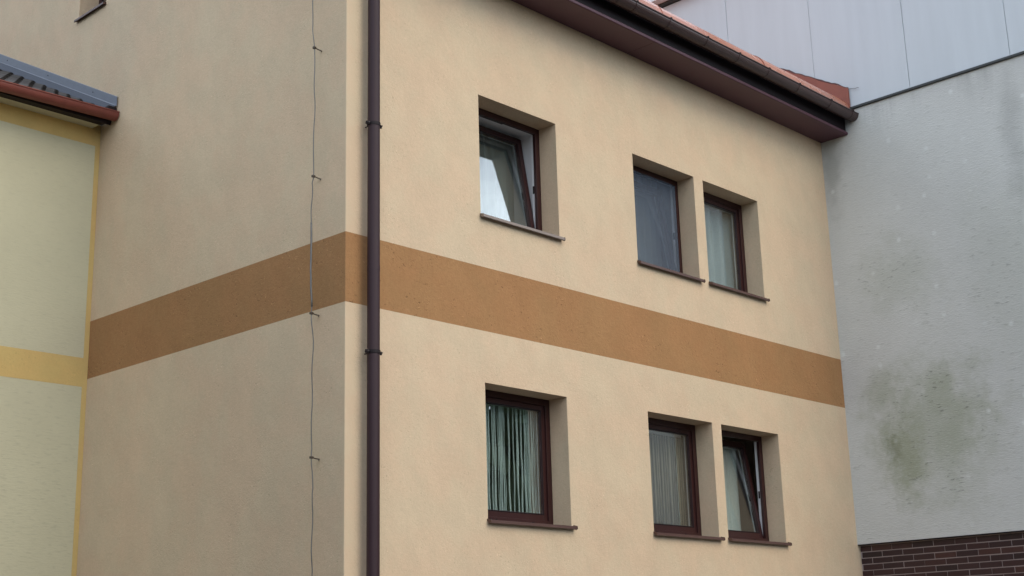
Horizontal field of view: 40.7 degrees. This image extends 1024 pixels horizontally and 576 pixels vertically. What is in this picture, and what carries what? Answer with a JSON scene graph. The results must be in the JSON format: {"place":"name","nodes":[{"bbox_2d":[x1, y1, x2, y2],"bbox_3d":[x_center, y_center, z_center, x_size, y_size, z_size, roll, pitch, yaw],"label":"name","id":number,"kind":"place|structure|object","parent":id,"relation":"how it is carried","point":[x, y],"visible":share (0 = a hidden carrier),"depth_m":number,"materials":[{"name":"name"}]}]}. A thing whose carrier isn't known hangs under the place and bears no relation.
{"place":"outdoors","nodes":[
{"label":"outdoors","id":0,"kind":"place"},
{"bbox_2d":[0,54,119,575],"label":"yellow house","id":1,"kind":"structure","parent":0,"point":[50,128],"depth_m":13.99,"materials":[{"name":"beige paint"}]},
{"bbox_2d":[0,0,862,575],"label":"apartment building","id":2,"kind":"structure","parent":0,"point":[444,308],"depth_m":13.39,"materials":[{"name":"paint"}]},
{"bbox_2d":[74,0,105,22],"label":"window","id":3,"kind":"structure","parent":2,"relation":"in","point":[101,2],"depth_m":15.53,"materials":[{"name":"brown metal"}]},
{"bbox_2d":[309,0,321,575],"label":"lightning conductor","id":4,"kind":"object","parent":2,"relation":"attached to","point":[313,176],"visible":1,"depth_m":11.69,"materials":[{"name":"grey metal"}]},
{"bbox_2d":[479,135,514,222],"bbox_3d":[0.016,-0.890,14.236,0.090,1.750,1.284,-16,-21,41],"label":"curtain","id":5,"kind":"object","parent":2,"relation":"hanging from","point":[496,181],"visible":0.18,"depth_m":14.11,"materials":[{"name":"white fabric"}]},
{"bbox_2d":[485,404,538,512],"bbox_3d":[-0.046,1.638,12.980,0.059,1.217,1.225,-16,-21,41],"label":"string curtain","id":6,"kind":"object","parent":2,"relation":"hanging from","point":[528,470],"visible":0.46,"depth_m":13.03,"materials":[{"name":"white fabric"}]},
{"bbox_2d":[478,108,565,240],"bbox_3d":[-0.103,-1.118,13.637,0.639,1.286,1.178,-16,-21,41],"label":"window","id":7,"kind":"structure","parent":2,"relation":"in","point":[523,139],"depth_m":14.01,"materials":[{"name":"brown metal"}]},
{"bbox_2d":[485,389,577,529],"bbox_3d":[0.072,1.587,12.797,0.359,1.266,1.156,-16,-21,41],"label":"window","id":8,"kind":"structure","parent":2,"relation":"in","point":[544,518],"depth_m":13.12,"materials":[{"name":"brown metal"}]},
{"bbox_2d":[633,173,661,266],"bbox_3d":[1.469,-0.538,15.583,0.083,1.700,0.705,-16,-21,41],"label":"curtain","id":9,"kind":"object","parent":2,"relation":"hanging from","point":[648,237],"visible":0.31,"depth_m":15.70,"materials":[{"name":"grey fabric"}]},
{"bbox_2d":[649,430,688,525],"bbox_3d":[1.581,2.049,14.616,0.024,1.135,1.150,-16,-21,41],"label":"curtain","id":10,"kind":"object","parent":2,"relation":"hanging from","point":[669,463],"depth_m":14.73,"materials":[{"name":"white fabric"}]},
{"bbox_2d":[633,165,705,282],"bbox_3d":[1.533,-0.705,15.236,0.551,1.249,1.141,-16,-21,41],"label":"window","id":11,"kind":"structure","parent":2,"relation":"in","point":[674,263],"depth_m":15.60,"materials":[{"name":"brown metal"}]},
{"bbox_2d":[648,417,724,540],"bbox_3d":[1.706,1.993,14.459,0.359,1.264,1.160,-16,-21,41],"label":"window","id":12,"kind":"structure","parent":2,"relation":"in","point":[687,431],"depth_m":14.80,"materials":[{"name":"brown metal"}]},
{"bbox_2d":[704,208,735,288],"bbox_3d":[2.401,-0.281,16.326,0.125,1.445,1.324,-16,-21,41],"label":"curtain","id":13,"kind":"object","parent":2,"relation":"hanging from","point":[720,251],"visible":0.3,"depth_m":16.47,"materials":[{"name":"white fabric"}]},
{"bbox_2d":[723,448,740,530],"bbox_3d":[2.345,2.467,15.629,0.037,1.480,0.815,-16,-21,41],"label":"curtain","id":14,"kind":"object","parent":2,"relation":"hanging from","point":[731,490],"visible":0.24,"depth_m":15.87,"materials":[{"name":"white fabric"}]},
{"bbox_2d":[703,192,769,301],"bbox_3d":[2.483,-0.505,16.068,0.359,1.249,1.144,-16,-21,41],"label":"window","id":15,"kind":"structure","parent":2,"relation":"in","point":[734,209],"depth_m":16.44,"materials":[{"name":"brown metal"}]},
{"bbox_2d":[721,430,791,545],"bbox_3d":[2.526,2.234,15.423,0.544,1.266,1.162,-16,-21,41],"label":"window","id":16,"kind":"structure","parent":2,"relation":"in","point":[760,535],"depth_m":15.77,"materials":[{"name":"brown metal"}]},
{"bbox_2d":[648,0,1023,575],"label":"grey building","id":17,"kind":"structure","parent":0,"point":[923,164],"depth_m":16.59,"materials":[{"name":"paint"}]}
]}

